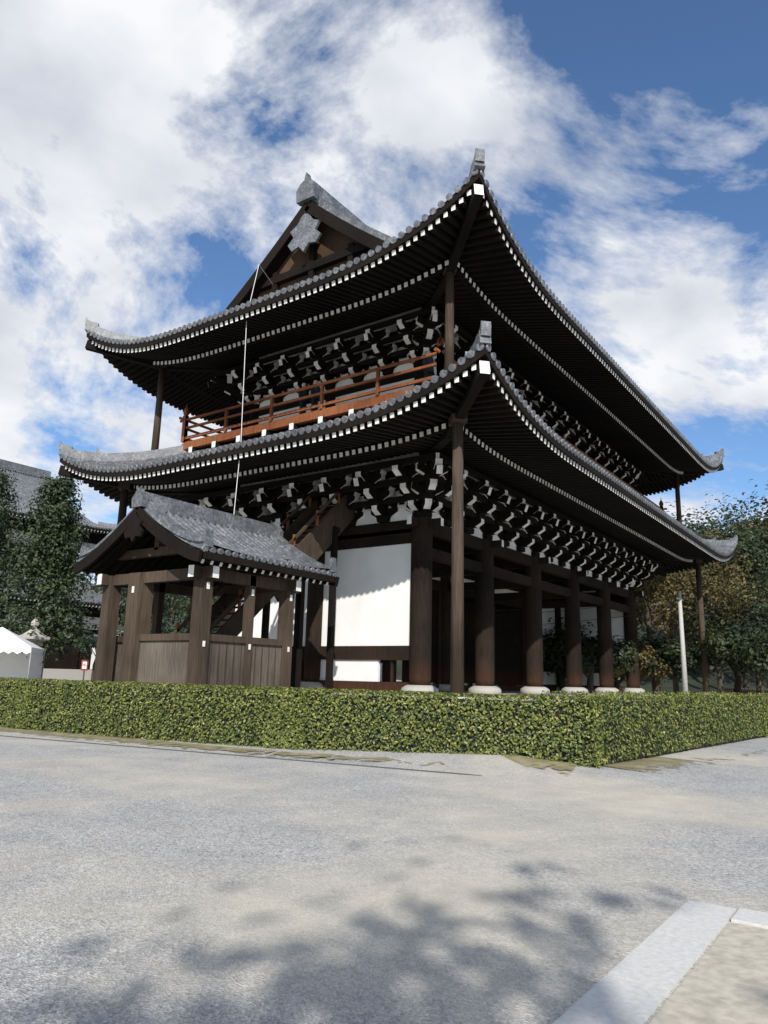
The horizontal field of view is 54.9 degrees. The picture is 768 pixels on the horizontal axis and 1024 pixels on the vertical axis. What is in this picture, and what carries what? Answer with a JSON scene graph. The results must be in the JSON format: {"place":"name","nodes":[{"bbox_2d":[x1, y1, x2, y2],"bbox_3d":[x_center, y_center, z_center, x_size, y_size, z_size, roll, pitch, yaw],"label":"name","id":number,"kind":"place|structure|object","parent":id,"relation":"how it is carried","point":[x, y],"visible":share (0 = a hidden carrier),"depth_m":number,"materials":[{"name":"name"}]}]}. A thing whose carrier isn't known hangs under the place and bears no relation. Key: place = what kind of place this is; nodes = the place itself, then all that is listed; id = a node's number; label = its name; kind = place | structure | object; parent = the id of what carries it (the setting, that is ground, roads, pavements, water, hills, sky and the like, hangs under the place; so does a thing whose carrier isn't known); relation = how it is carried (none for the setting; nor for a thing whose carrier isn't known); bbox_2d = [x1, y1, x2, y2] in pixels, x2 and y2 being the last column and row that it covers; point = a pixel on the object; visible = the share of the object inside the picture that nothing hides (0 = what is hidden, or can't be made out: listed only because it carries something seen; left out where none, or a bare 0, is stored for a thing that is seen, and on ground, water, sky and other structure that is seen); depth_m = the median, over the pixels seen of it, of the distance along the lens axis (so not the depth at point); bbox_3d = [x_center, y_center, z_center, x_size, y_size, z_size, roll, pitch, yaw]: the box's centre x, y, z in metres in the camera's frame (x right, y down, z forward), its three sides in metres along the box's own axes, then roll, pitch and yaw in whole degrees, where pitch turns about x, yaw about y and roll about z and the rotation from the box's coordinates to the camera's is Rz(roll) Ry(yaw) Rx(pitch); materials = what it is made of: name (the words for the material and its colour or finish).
{"place":"outdoors","nodes":[
{"label":"outdoors","id":0,"kind":"place"},
{"bbox_2d":[0,680,767,1023],"bbox_3d":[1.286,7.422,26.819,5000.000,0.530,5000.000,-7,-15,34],"label":"ground","id":1,"kind":"structure","parent":0,"point":[144,884],"depth_m":5.92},
{"bbox_2d":[0,627,45,682],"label":"tent","id":2,"kind":"object","parent":1,"relation":"on","point":[15,662],"visible":0.86,"depth_m":37.61,"materials":[{"name":"fabric"}]},
{"bbox_2d":[19,617,49,645],"bbox_3d":[-18.663,7.482,39.146,1.646,3.780,1.900,-7,-15,34],"label":"stone lantern","id":3,"kind":"object","parent":1,"relation":"on","point":[36,636],"visible":0.4,"depth_m":39.01,"materials":[{"name":"stone"}]},
{"bbox_2d":[0,517,99,679],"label":"building wall","id":4,"kind":"structure","parent":1,"relation":"on","point":[68,667],"depth_m":87.67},
{"bbox_2d":[0,459,124,607],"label":"hondo roofs","id":5,"kind":"structure","parent":4,"relation":"on","point":[28,477],"depth_m":94.98,"materials":[{"name":"grey tile"}]},
{"bbox_2d":[0,513,123,612],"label":"hondo rafters","id":6,"kind":"object","parent":5,"relation":"attached to","point":[96,537],"visible":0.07,"depth_m":95.17,"materials":[{"name":"wood"}]},
{"bbox_2d":[81,660,88,679],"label":"notice sign","id":7,"kind":"object","parent":1,"relation":"on","point":[84,665],"visible":0.86,"depth_m":52.76,"materials":[{"name":"paint"}]},
{"bbox_2d":[93,537,300,691],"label":"stair pavilion","id":8,"kind":"structure","parent":1,"relation":"on","point":[137,651],"depth_m":22.86,"materials":[{"name":"brown wood"}]},
{"bbox_2d":[73,487,339,586],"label":"pavilion roof","id":9,"kind":"structure","parent":8,"relation":"on","point":[190,533],"depth_m":23.78,"materials":[{"name":"grey tile"}]},
{"bbox_2d":[0,735,481,775],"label":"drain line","id":10,"kind":"object","parent":1,"relation":"on","point":[254,756],"visible":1,"depth_m":14.22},
{"bbox_2d":[172,474,354,688],"bbox_3d":[-3.643,1.251,27.924,2.100,12.006,12.170,-7,-15,34],"label":"stair","id":11,"kind":"object","parent":1,"relation":"on","point":[313,531],"visible":0.32,"depth_m":27.79,"materials":[{"name":"brown wood"}]},
{"bbox_2d":[0,727,760,773],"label":"hedge foot moss","id":12,"kind":"object","parent":1,"relation":"on","point":[633,765],"visible":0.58,"depth_m":14.77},
{"bbox_2d":[0,677,767,767],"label":"hedge","id":13,"kind":"object","parent":1,"relation":"on","point":[607,728],"visible":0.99,"depth_m":15.54,"materials":[{"name":"green plant"}]},
{"bbox_2d":[0,464,767,694],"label":"tree","id":14,"kind":"object","parent":1,"relation":"on","point":[723,644],"depth_m":47.57,"materials":[{"name":"green plant"}]},
{"bbox_2d":[117,266,709,698],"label":"corner support posts","id":15,"kind":"object","parent":1,"relation":"on","point":[457,616],"visible":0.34,"depth_m":23.71,"materials":[{"name":"brown wood"}]},
{"bbox_2d":[220,517,644,695],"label":"columns","id":16,"kind":"structure","parent":1,"relation":"on","point":[420,640],"depth_m":32.22,"materials":[{"name":"brown wood"}]},
{"bbox_2d":[235,452,642,694],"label":"gate wall","id":17,"kind":"structure","parent":16,"relation":"on","point":[372,622],"depth_m":30.41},
{"bbox_2d":[234,265,272,511],"bbox_3d":[-5.364,-4.946,29.993,0.325,12.265,4.898,1,-13,0],"label":"lightning rod cable","id":18,"kind":"object","parent":17,"relation":"attached to","point":[243,383],"visible":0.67,"depth_m":28.32,"materials":[{"name":"grey metal"}]},
{"bbox_2d":[60,343,735,571],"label":"gate roof","id":19,"kind":"structure","parent":17,"relation":"on","point":[152,465],"depth_m":26.05,"materials":[{"name":"grey tile"}]},
{"bbox_2d":[58,321,737,545],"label":"roof ridge ends","id":20,"kind":"object","parent":19,"relation":"on","point":[483,336],"visible":0.38,"depth_m":33.85,"materials":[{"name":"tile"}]},
{"bbox_2d":[58,361,737,575],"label":"lower roof eaves","id":21,"kind":"object","parent":19,"relation":"attached to","point":[506,443],"visible":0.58,"depth_m":27.95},
{"bbox_2d":[179,332,666,510],"bbox_3d":[4.745,-1.631,42.552,14.700,2.900,30.000,-7,-15,34],"label":"balcony railing","id":22,"kind":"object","parent":17,"relation":"on","point":[291,423],"depth_m":30.73,"materials":[{"name":"brown wood"}]},
{"bbox_2d":[185,452,666,591],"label":"eave brackets","id":23,"kind":"object","parent":17,"relation":"attached to","point":[425,490],"visible":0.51,"depth_m":31.44,"materials":[{"name":"brown wood"}]},
{"bbox_2d":[249,307,609,458],"bbox_3d":[4.778,-2.923,42.843,10.000,5.650,25.285,-7,-15,34],"label":"upper gate frame","id":24,"kind":"object","parent":17,"relation":"on","point":[403,378],"visible":0.04,"depth_m":32.62,"materials":[{"name":"brown wood"}]},
{"bbox_2d":[86,169,722,493],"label":"upper roof","id":25,"kind":"structure","parent":24,"relation":"on","point":[336,273],"depth_m":27.69,"materials":[{"name":"grey tile"}]},
{"bbox_2d":[85,184,723,495],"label":"roof eaves","id":26,"kind":"object","parent":25,"relation":"attached to","point":[539,342],"visible":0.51,"depth_m":30.71,"materials":[{"name":"brown wood"}]},
{"bbox_2d":[84,148,724,460],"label":"upper roof ridges","id":27,"kind":"object","parent":25,"relation":"on","point":[314,239],"visible":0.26,"depth_m":32.92,"materials":[{"name":"tile"}]},
{"bbox_2d":[208,306,648,486],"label":"gate brackets","id":28,"kind":"object","parent":24,"relation":"attached to","point":[431,327],"visible":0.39,"depth_m":33.17,"materials":[{"name":"brown wood"}]},
{"bbox_2d":[333,691,654,701],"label":"column base stones","id":29,"kind":"object","parent":1,"relation":"on","point":[509,692],"visible":0.07,"depth_m":36.91,"materials":[{"name":"grey stone"}]},
{"bbox_2d":[553,900,767,1023],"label":"stone paving border","id":30,"kind":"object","parent":1,"relation":"on","point":[725,981],"depth_m":4.00,"materials":[{"name":"grey stone"}]},
{"bbox_2d":[645,688,766,699],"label":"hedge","id":31,"kind":"object","parent":1,"relation":"on","point":[682,694],"visible":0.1,"depth_m":51.34,"materials":[{"name":"green plant"}]},
{"bbox_2d":[724,688,767,694],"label":"fence","id":32,"kind":"object","parent":1,"relation":"on","point":[743,690],"visible":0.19,"depth_m":57.87,"materials":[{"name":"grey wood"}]},
{"bbox_2d":[0,0,767,635],"label":"sky","id":33,"kind":"structure","parent":0,"point":[154,154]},
{"bbox_2d":[117,610,766,692],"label":"boundary wall","id":34,"kind":"structure","parent":0,"point":[694,685],"depth_m":94.49,"materials":[{"name":"white paint"}]}
]}

